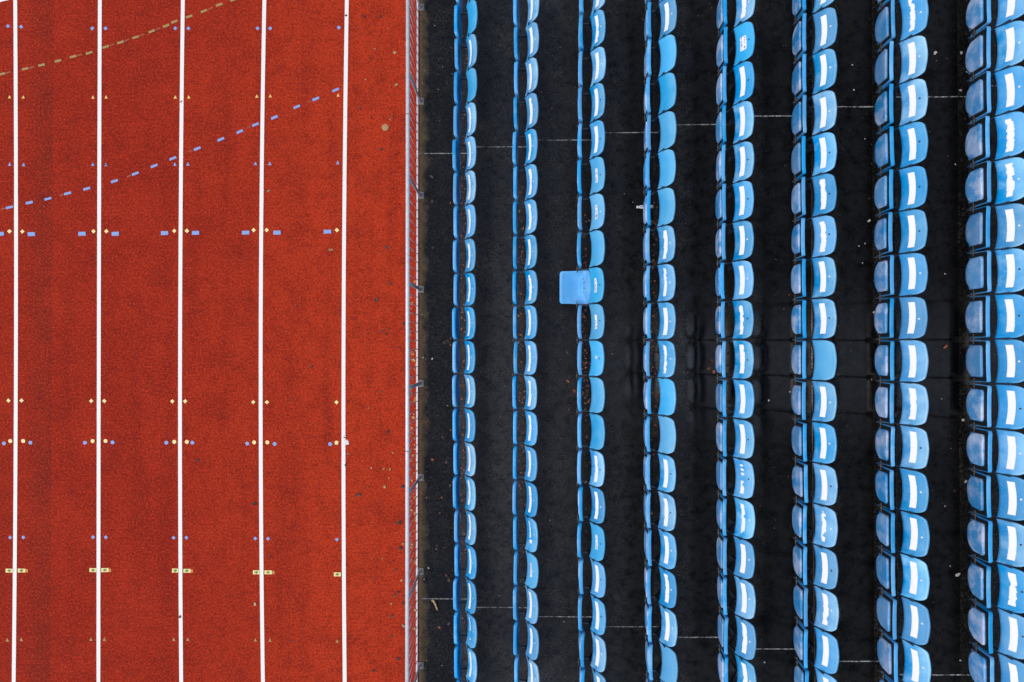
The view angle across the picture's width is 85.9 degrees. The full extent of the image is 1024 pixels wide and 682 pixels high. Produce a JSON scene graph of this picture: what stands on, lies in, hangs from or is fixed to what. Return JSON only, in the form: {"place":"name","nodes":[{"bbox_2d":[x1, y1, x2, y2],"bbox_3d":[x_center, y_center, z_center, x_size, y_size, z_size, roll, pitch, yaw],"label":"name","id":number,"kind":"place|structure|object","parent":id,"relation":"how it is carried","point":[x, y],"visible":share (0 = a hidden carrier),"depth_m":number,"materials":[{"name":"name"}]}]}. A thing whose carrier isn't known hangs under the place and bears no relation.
{"place":"outdoors","nodes":[
{"label":"outdoors","id":0,"kind":"place"},
{"bbox_2d":[0,0,418,681],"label":"running track","id":1,"kind":"structure","parent":0,"point":[56,606],"depth_m":8.15,"materials":[{"name":"red rubber"}]},
{"bbox_2d":[12,0,17,681],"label":"lane line","id":2,"kind":"object","parent":1,"relation":"on","point":[15,340],"visible":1,"depth_m":8.17,"materials":[{"name":"white paint"}]},
{"bbox_2d":[96,0,101,681],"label":"lane line","id":3,"kind":"object","parent":1,"relation":"on","point":[98,322],"visible":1,"depth_m":8.16,"materials":[{"name":"white paint"}]},
{"bbox_2d":[0,0,340,642],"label":"track markings","id":4,"kind":"object","parent":1,"relation":"on","point":[8,400],"visible":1,"depth_m":8.16,"materials":[{"name":"blue paint"}]},
{"bbox_2d":[178,0,184,681],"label":"lane line","id":5,"kind":"object","parent":1,"relation":"on","point":[180,344],"visible":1,"depth_m":8.15,"materials":[{"name":"white paint"}]},
{"bbox_2d":[259,0,265,681],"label":"lane line","id":6,"kind":"object","parent":1,"relation":"on","point":[261,340],"visible":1,"depth_m":8.13,"materials":[{"name":"white paint"}]},
{"bbox_2d":[342,0,348,681],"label":"lane line","id":7,"kind":"object","parent":1,"relation":"on","point":[344,332],"visible":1,"depth_m":8.12,"materials":[{"name":"white paint"}]},
{"bbox_2d":[405,0,423,681],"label":"fence","id":8,"kind":"object","parent":1,"relation":"on","point":[419,477],"visible":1,"depth_m":7.32,"materials":[{"name":"metal"}]},
{"bbox_2d":[418,387,418,681],"bbox_3d":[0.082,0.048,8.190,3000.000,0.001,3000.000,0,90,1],"label":"ground","id":9,"kind":"structure","parent":0,"point":[418,529],"depth_m":8.19,"materials":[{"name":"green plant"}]},
{"bbox_2d":[419,0,1023,681],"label":"terrace","id":10,"kind":"structure","parent":9,"relation":"on","point":[947,558],"depth_m":7.08,"materials":[{"name":"concrete"}]},
{"bbox_2d":[559,267,603,307],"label":"stadium seat","id":11,"kind":"object","parent":10,"relation":"on","point":[584,288],"visible":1,"depth_m":7.16,"materials":[{"name":"plastic"}]},
{"bbox_2d":[576,120,604,167],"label":"stadium seat","id":12,"kind":"object","parent":10,"relation":"on","point":[597,128],"visible":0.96,"depth_m":6.91,"materials":[{"name":"blue plastic"}]},
{"bbox_2d":[576,520,604,561],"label":"stadium seat","id":13,"kind":"object","parent":10,"relation":"on","point":[596,551],"visible":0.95,"depth_m":6.88,"materials":[{"name":"blue plastic"}]},
{"bbox_2d":[577,484,604,524],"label":"stadium seat","id":14,"kind":"object","parent":10,"relation":"on","point":[597,515],"visible":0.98,"depth_m":6.88,"materials":[{"name":"blue plastic"}]},
{"bbox_2d":[577,553,605,598],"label":"stadium seat","id":15,"kind":"object","parent":10,"relation":"on","point":[597,586],"visible":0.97,"depth_m":6.88,"materials":[{"name":"blue plastic"}]},
{"bbox_2d":[577,47,605,97],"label":"stadium seat","id":16,"kind":"object","parent":10,"relation":"on","point":[598,55],"visible":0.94,"depth_m":6.92,"materials":[{"name":"blue plastic"}]},
{"bbox_2d":[578,10,605,63],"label":"stadium seat","id":17,"kind":"object","parent":10,"relation":"on","point":[598,21],"visible":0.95,"depth_m":6.92,"materials":[{"name":"blue plastic"}]},
{"bbox_2d":[578,591,605,635],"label":"stadium seat","id":18,"kind":"object","parent":10,"relation":"on","point":[597,620],"visible":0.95,"depth_m":6.88,"materials":[{"name":"blue plastic"}]},
{"bbox_2d":[578,624,606,672],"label":"stadium seat","id":19,"kind":"object","parent":10,"relation":"on","point":[598,656],"visible":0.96,"depth_m":6.87,"materials":[{"name":"blue plastic"}]},
{"bbox_2d":[643,188,675,238],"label":"stadium seat","id":20,"kind":"object","parent":10,"relation":"on","point":[667,204],"visible":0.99,"depth_m":6.64,"materials":[{"name":"blue plastic"}]},
{"bbox_2d":[643,377,675,417],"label":"stadium seat","id":21,"kind":"object","parent":10,"relation":"on","point":[667,405],"visible":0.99,"depth_m":6.63,"materials":[{"name":"blue plastic"}]},
{"bbox_2d":[643,451,675,493],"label":"stadium seat","id":22,"kind":"object","parent":10,"relation":"on","point":[666,480],"visible":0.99,"depth_m":6.62,"materials":[{"name":"blue plastic"}]},
{"bbox_2d":[643,302,675,343],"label":"stadium seat","id":23,"kind":"object","parent":10,"relation":"on","point":[667,313],"visible":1,"depth_m":6.63,"materials":[{"name":"blue plastic"}]},
{"bbox_2d":[643,149,675,203],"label":"stadium seat","id":24,"kind":"object","parent":10,"relation":"on","point":[667,160],"visible":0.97,"depth_m":6.65,"materials":[{"name":"blue plastic"}]},
{"bbox_2d":[643,264,675,307],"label":"stadium seat","id":25,"kind":"object","parent":10,"relation":"on","point":[667,277],"visible":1,"depth_m":6.64,"materials":[{"name":"blue plastic"}]},
{"bbox_2d":[643,226,675,272],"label":"stadium seat","id":26,"kind":"object","parent":10,"relation":"on","point":[667,242],"visible":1,"depth_m":6.64,"materials":[{"name":"blue plastic"}]},
{"bbox_2d":[643,341,675,380],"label":"stadium seat","id":27,"kind":"object","parent":10,"relation":"on","point":[667,365],"visible":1,"depth_m":6.63,"materials":[{"name":"blue plastic"}]},
{"bbox_2d":[644,488,675,531],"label":"stadium seat","id":28,"kind":"object","parent":10,"relation":"on","point":[666,520],"visible":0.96,"depth_m":6.62,"materials":[{"name":"blue plastic"}]},
{"bbox_2d":[644,414,675,454],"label":"stadium seat","id":29,"kind":"object","parent":10,"relation":"on","point":[667,444],"visible":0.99,"depth_m":6.63,"materials":[{"name":"blue plastic"}]},
{"bbox_2d":[644,35,676,100],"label":"stadium seat","id":30,"kind":"object","parent":10,"relation":"on","point":[668,48],"visible":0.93,"depth_m":6.65,"materials":[{"name":"blue plastic"}]},
{"bbox_2d":[644,526,676,569],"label":"stadium seat","id":31,"kind":"object","parent":10,"relation":"on","point":[667,555],"visible":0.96,"depth_m":6.62,"materials":[{"name":"blue plastic"}]},
{"bbox_2d":[644,562,676,608],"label":"stadium seat","id":32,"kind":"object","parent":10,"relation":"on","point":[667,592],"visible":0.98,"depth_m":6.62,"materials":[{"name":"blue plastic"}]},
{"bbox_2d":[644,111,676,169],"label":"stadium seat","id":33,"kind":"object","parent":10,"relation":"on","point":[668,126],"visible":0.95,"depth_m":6.65,"materials":[{"name":"blue plastic"}]},
{"bbox_2d":[644,73,676,134],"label":"stadium seat","id":34,"kind":"object","parent":10,"relation":"on","point":[668,87],"visible":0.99,"depth_m":6.65,"materials":[{"name":"blue plastic"}]},
{"bbox_2d":[644,0,676,65],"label":"stadium seat","id":35,"kind":"object","parent":10,"relation":"on","point":[668,10],"visible":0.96,"depth_m":6.66,"materials":[{"name":"blue plastic"}]},
{"bbox_2d":[645,601,677,647],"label":"stadium seat","id":36,"kind":"object","parent":10,"relation":"on","point":[668,627],"visible":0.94,"depth_m":6.61,"materials":[{"name":"blue plastic"}]},
{"bbox_2d":[645,635,677,681],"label":"stadium seat","id":37,"kind":"object","parent":10,"relation":"on","point":[668,663],"visible":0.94,"depth_m":6.61,"materials":[{"name":"blue plastic"}]},
{"bbox_2d":[419,18,955,680],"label":"fallen leaves","id":38,"kind":"object","parent":10,"relation":"on","point":[525,348],"visible":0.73,"depth_m":7.85,"materials":[{"name":"brown plant"}]},
{"bbox_2d":[715,181,753,234],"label":"stadium seat","id":39,"kind":"object","parent":10,"relation":"on","point":[744,197],"visible":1,"depth_m":6.38,"materials":[{"name":"blue plastic"}]},
{"bbox_2d":[715,221,753,270],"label":"stadium seat","id":40,"kind":"object","parent":10,"relation":"on","point":[744,237],"visible":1,"depth_m":6.38,"materials":[{"name":"blue plastic"}]},
{"bbox_2d":[715,340,753,381],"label":"stadium seat","id":41,"kind":"object","parent":10,"relation":"on","point":[744,359],"visible":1,"depth_m":6.37,"materials":[{"name":"blue plastic"}]},
{"bbox_2d":[715,300,753,343],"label":"stadium seat","id":42,"kind":"object","parent":10,"relation":"on","point":[744,319],"visible":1,"depth_m":6.37,"materials":[{"name":"blue plastic"}]},
{"bbox_2d":[715,261,753,306],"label":"stadium seat","id":43,"kind":"object","parent":10,"relation":"on","point":[744,278],"visible":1,"depth_m":6.37,"materials":[{"name":"blue plastic"}]},
{"bbox_2d":[716,101,753,162],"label":"stadium seat","id":44,"kind":"object","parent":10,"relation":"on","point":[744,117],"visible":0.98,"depth_m":6.38,"materials":[{"name":"blue plastic"}]},
{"bbox_2d":[716,142,753,199],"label":"stadium seat","id":45,"kind":"object","parent":10,"relation":"on","point":[744,159],"visible":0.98,"depth_m":6.38,"materials":[{"name":"blue plastic"}]},
{"bbox_2d":[716,22,754,90],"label":"stadium seat","id":46,"kind":"object","parent":10,"relation":"on","point":[744,32],"visible":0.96,"depth_m":6.39,"materials":[{"name":"blue plastic"}]},
{"bbox_2d":[716,533,754,579],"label":"stadium seat","id":47,"kind":"object","parent":10,"relation":"on","point":[743,562],"visible":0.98,"depth_m":6.35,"materials":[{"name":"blue plastic"}]},
{"bbox_2d":[716,494,754,539],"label":"stadium seat","id":48,"kind":"object","parent":10,"relation":"on","point":[744,526],"visible":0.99,"depth_m":6.36,"materials":[{"name":"blue plastic"}]},
{"bbox_2d":[716,61,754,126],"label":"stadium seat","id":49,"kind":"object","parent":10,"relation":"on","point":[744,76],"visible":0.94,"depth_m":6.39,"materials":[{"name":"blue plastic"}]},
{"bbox_2d":[716,417,754,459],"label":"stadium seat","id":50,"kind":"object","parent":10,"relation":"on","point":[744,439],"visible":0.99,"depth_m":6.36,"materials":[{"name":"blue plastic"}]},
{"bbox_2d":[716,455,754,499],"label":"stadium seat","id":51,"kind":"object","parent":10,"relation":"on","point":[743,486],"visible":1,"depth_m":6.36,"materials":[{"name":"blue plastic"}]},
{"bbox_2d":[716,379,754,420],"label":"stadium seat","id":52,"kind":"object","parent":10,"relation":"on","point":[744,399],"visible":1,"depth_m":6.36,"materials":[{"name":"blue plastic"}]},
{"bbox_2d":[716,0,754,55],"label":"stadium seat","id":53,"kind":"object","parent":10,"relation":"on","point":[745,10],"visible":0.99,"depth_m":6.43,"materials":[{"name":"blue plastic"}]},
{"bbox_2d":[717,571,755,619],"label":"stadium seat","id":54,"kind":"object","parent":10,"relation":"on","point":[745,599],"visible":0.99,"depth_m":6.35,"materials":[{"name":"blue plastic"}]},
{"bbox_2d":[718,611,755,660],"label":"stadium seat","id":55,"kind":"object","parent":10,"relation":"on","point":[745,648],"visible":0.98,"depth_m":6.35,"materials":[{"name":"blue plastic"}]},
{"bbox_2d":[718,649,756,681],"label":"stadium seat","id":56,"kind":"object","parent":10,"relation":"on","point":[745,671],"visible":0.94,"depth_m":6.37,"materials":[{"name":"blue plastic"}]},
{"bbox_2d":[791,91,836,153],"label":"stadium seat","id":57,"kind":"object","parent":10,"relation":"on","point":[825,106],"visible":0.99,"depth_m":6.13,"materials":[{"name":"blue plastic"}]},
{"bbox_2d":[791,420,836,464],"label":"stadium seat","id":58,"kind":"object","parent":10,"relation":"on","point":[825,446],"visible":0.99,"depth_m":6.10,"materials":[{"name":"blue plastic"}]},
{"bbox_2d":[791,132,836,191],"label":"stadium seat","id":59,"kind":"object","parent":10,"relation":"on","point":[825,149],"visible":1,"depth_m":6.13,"materials":[{"name":"blue plastic"}]},
{"bbox_2d":[791,340,836,383],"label":"stadium seat","id":60,"kind":"object","parent":10,"relation":"on","point":[825,360],"visible":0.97,"depth_m":6.11,"materials":[{"name":"blue plastic"}]},
{"bbox_2d":[791,257,836,303],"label":"stadium seat","id":61,"kind":"object","parent":10,"relation":"on","point":[825,275],"visible":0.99,"depth_m":6.11,"materials":[{"name":"blue plastic"}]},
{"bbox_2d":[791,174,836,228],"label":"stadium seat","id":62,"kind":"object","parent":10,"relation":"on","point":[825,192],"visible":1,"depth_m":6.12,"materials":[{"name":"blue plastic"}]},
{"bbox_2d":[791,299,836,343],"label":"stadium seat","id":63,"kind":"object","parent":10,"relation":"on","point":[825,318],"visible":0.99,"depth_m":6.11,"materials":[{"name":"blue plastic"}]},
{"bbox_2d":[791,380,836,423],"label":"stadium seat","id":64,"kind":"object","parent":10,"relation":"on","point":[825,403],"visible":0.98,"depth_m":6.10,"materials":[{"name":"blue plastic"}]},
{"bbox_2d":[791,216,836,266],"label":"stadium seat","id":65,"kind":"object","parent":10,"relation":"on","point":[825,234],"visible":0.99,"depth_m":6.11,"materials":[{"name":"blue plastic"}]},
{"bbox_2d":[792,49,836,115],"bbox_3d":[3.400,-2.967,6.379,0.334,0.763,0.500,0,90,1],"label":"stadium seat","id":66,"kind":"object","parent":10,"relation":"on","point":[825,64],"visible":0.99,"depth_m":6.13,"materials":[{"name":"blue plastic"}]},
{"bbox_2d":[792,460,837,506],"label":"stadium seat","id":67,"kind":"object","parent":10,"relation":"on","point":[826,487],"visible":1,"depth_m":6.10,"materials":[{"name":"blue plastic"}]},
{"bbox_2d":[792,499,837,548],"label":"stadium seat","id":68,"kind":"object","parent":10,"relation":"on","point":[826,529],"visible":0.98,"depth_m":6.10,"materials":[{"name":"blue plastic"}]},
{"bbox_2d":[792,8,837,77],"bbox_3d":[3.403,-3.424,6.382,0.335,0.762,0.500,0,90,1],"label":"stadium seat","id":69,"kind":"object","parent":10,"relation":"on","point":[826,23],"visible":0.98,"depth_m":6.13,"materials":[{"name":"blue plastic"}]},
{"bbox_2d":[793,540,837,589],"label":"stadium seat","id":70,"kind":"object","parent":10,"relation":"on","point":[826,574],"visible":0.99,"depth_m":6.09,"materials":[{"name":"blue plastic"}]},
{"bbox_2d":[793,620,838,674],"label":"stadium seat","id":71,"kind":"object","parent":10,"relation":"on","point":[827,657],"visible":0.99,"depth_m":6.09,"materials":[{"name":"blue plastic"}]},
{"bbox_2d":[793,580,838,631],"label":"stadium seat","id":72,"kind":"object","parent":10,"relation":"on","point":[827,613],"visible":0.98,"depth_m":6.09,"materials":[{"name":"blue plastic"}]},
{"bbox_2d":[874,253,927,301],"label":"stadium seat","id":73,"kind":"object","parent":10,"relation":"on","point":[914,273],"visible":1,"depth_m":5.86,"materials":[{"name":"blue plastic"}]},
{"bbox_2d":[874,122,927,181],"bbox_3d":[4.196,-2.055,6.108,0.348,0.762,0.500,-1,90,1],"label":"stadium seat","id":74,"kind":"object","parent":10,"relation":"on","point":[914,138],"visible":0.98,"depth_m":5.87,"materials":[{"name":"blue plastic"}]},
{"bbox_2d":[874,297,927,343],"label":"stadium seat","id":75,"kind":"object","parent":10,"relation":"on","point":[914,316],"visible":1,"depth_m":5.85,"materials":[{"name":"blue plastic"}]},
{"bbox_2d":[874,166,927,222],"bbox_3d":[4.188,-1.592,6.106,0.350,0.763,0.500,0,90,1],"label":"stadium seat","id":76,"kind":"object","parent":10,"relation":"on","point":[914,185],"visible":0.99,"depth_m":5.86,"materials":[{"name":"blue plastic"}]},
{"bbox_2d":[874,36,927,102],"bbox_3d":[4.197,-2.965,6.113,0.351,0.763,0.500,1,90,1],"label":"stadium seat","id":77,"kind":"object","parent":10,"relation":"on","point":[914,53],"visible":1,"depth_m":5.87,"materials":[{"name":"blue plastic"}]},
{"bbox_2d":[874,79,927,134],"bbox_3d":[4.194,-2.510,6.111,0.352,0.763,0.500,0,90,1],"label":"stadium seat","id":78,"kind":"object","parent":10,"relation":"on","point":[914,95],"visible":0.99,"depth_m":5.86,"materials":[{"name":"blue plastic"}]},
{"bbox_2d":[874,209,927,259],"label":"stadium seat","id":79,"kind":"object","parent":10,"relation":"on","point":[914,229],"visible":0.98,"depth_m":5.85,"materials":[{"name":"blue plastic"}]},
{"bbox_2d":[875,423,928,470],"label":"stadium seat","id":80,"kind":"object","parent":10,"relation":"on","point":[915,453],"visible":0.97,"depth_m":5.84,"materials":[{"name":"blue plastic"}]},
{"bbox_2d":[875,464,928,513],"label":"stadium seat","id":81,"kind":"object","parent":10,"relation":"on","point":[915,493],"visible":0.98,"depth_m":5.84,"materials":[{"name":"blue plastic"}]},
{"bbox_2d":[875,340,928,385],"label":"stadium seat","id":82,"kind":"object","parent":10,"relation":"on","point":[915,361],"visible":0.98,"depth_m":5.85,"materials":[{"name":"blue plastic"}]},
{"bbox_2d":[875,382,928,427],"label":"stadium seat","id":83,"kind":"object","parent":10,"relation":"on","point":[915,404],"visible":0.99,"depth_m":5.84,"materials":[{"name":"blue plastic"}]},
{"bbox_2d":[875,0,928,62],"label":"stadium seat","id":84,"kind":"object","parent":10,"relation":"on","point":[915,13],"visible":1,"depth_m":5.89,"materials":[{"name":"blue plastic"}]},
{"bbox_2d":[876,548,929,601],"bbox_3d":[4.192,2.530,6.081,0.350,0.763,0.500,-1,90,1],"label":"stadium seat","id":85,"kind":"object","parent":10,"relation":"on","point":[916,582],"visible":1,"depth_m":5.83,"materials":[{"name":"blue plastic"}]},
{"bbox_2d":[876,506,929,557],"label":"stadium seat","id":86,"kind":"object","parent":10,"relation":"on","point":[916,537],"visible":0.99,"depth_m":5.84,"materials":[{"name":"blue plastic"}]},
{"bbox_2d":[876,589,930,645],"bbox_3d":[4.197,2.991,6.078,0.348,0.763,0.500,0,90,1],"label":"stadium seat","id":87,"kind":"object","parent":10,"relation":"on","point":[916,626],"visible":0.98,"depth_m":5.84,"materials":[{"name":"blue plastic"}]},
{"bbox_2d":[877,632,930,681],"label":"stadium seat","id":88,"kind":"object","parent":10,"relation":"on","point":[917,666],"visible":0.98,"depth_m":5.85,"materials":[{"name":"blue plastic"}]},
{"bbox_2d":[965,157,1023,212],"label":"stadium seat","id":89,"kind":"object","parent":10,"relation":"on","point":[1010,179],"visible":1,"depth_m":5.61,"materials":[{"name":"blue plastic"}]},
{"bbox_2d":[965,66,1023,124],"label":"stadium seat","id":90,"kind":"object","parent":10,"relation":"on","point":[1010,88],"visible":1,"depth_m":5.62,"materials":[{"name":"blue plastic"}]},
{"bbox_2d":[965,21,1023,81],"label":"stadium seat","id":91,"kind":"object","parent":10,"relation":"on","point":[1010,41],"visible":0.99,"depth_m":5.62,"materials":[{"name":"blue plastic"}]},
{"bbox_2d":[965,248,1023,299],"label":"stadium seat","id":92,"kind":"object","parent":10,"relation":"on","point":[1010,265],"visible":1,"depth_m":5.61,"materials":[{"name":"blue plastic"}]},
{"bbox_2d":[965,294,1023,343],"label":"stadium seat","id":93,"kind":"object","parent":10,"relation":"on","point":[1010,314],"visible":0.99,"depth_m":5.60,"materials":[{"name":"blue plastic"}]},
{"bbox_2d":[965,112,1023,168],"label":"stadium seat","id":94,"kind":"object","parent":10,"relation":"on","point":[1010,133],"visible":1,"depth_m":5.61,"materials":[{"name":"blue plastic"}]},
{"bbox_2d":[965,203,1023,255],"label":"stadium seat","id":95,"kind":"object","parent":10,"relation":"on","point":[1010,221],"visible":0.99,"depth_m":5.61,"materials":[{"name":"blue plastic"}]},
{"bbox_2d":[966,383,1023,431],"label":"stadium seat","id":96,"kind":"object","parent":10,"relation":"on","point":[1010,406],"visible":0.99,"depth_m":5.60,"materials":[{"name":"blue plastic"}]},
{"bbox_2d":[966,428,1023,476],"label":"stadium seat","id":97,"kind":"object","parent":10,"relation":"on","point":[1010,455],"visible":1,"depth_m":5.60,"materials":[{"name":"blue plastic"}]},
{"bbox_2d":[966,339,1023,387],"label":"stadium seat","id":98,"kind":"object","parent":10,"relation":"on","point":[1010,352],"visible":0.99,"depth_m":5.60,"materials":[{"name":"blue plastic"}]},
{"bbox_2d":[966,0,1023,38],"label":"stadium seat","id":99,"kind":"object","parent":10,"relation":"on","point":[978,15],"visible":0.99,"depth_m":5.65,"materials":[{"name":"blue plastic"}]},
{"bbox_2d":[967,513,1023,567],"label":"stadium seat","id":100,"kind":"object","parent":10,"relation":"on","point":[1011,541],"visible":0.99,"depth_m":5.59,"materials":[{"name":"blue plastic"}]},
{"bbox_2d":[967,470,1023,521],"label":"stadium seat","id":101,"kind":"object","parent":10,"relation":"on","point":[1011,498],"visible":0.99,"depth_m":5.59,"materials":[{"name":"blue plastic"}]},
{"bbox_2d":[968,601,1023,659],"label":"stadium seat","id":102,"kind":"object","parent":10,"relation":"on","point":[980,623],"visible":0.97,"depth_m":5.59,"materials":[{"name":"blue plastic"}]},
{"bbox_2d":[968,557,1023,614],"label":"stadium seat","id":103,"kind":"object","parent":10,"relation":"on","point":[1011,596],"visible":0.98,"depth_m":5.58,"materials":[{"name":"blue plastic"}]},
{"bbox_2d":[968,644,1023,681],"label":"stadium seat","id":104,"kind":"object","parent":10,"relation":"on","point":[981,664],"visible":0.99,"depth_m":5.61,"materials":[{"name":"blue plastic"}]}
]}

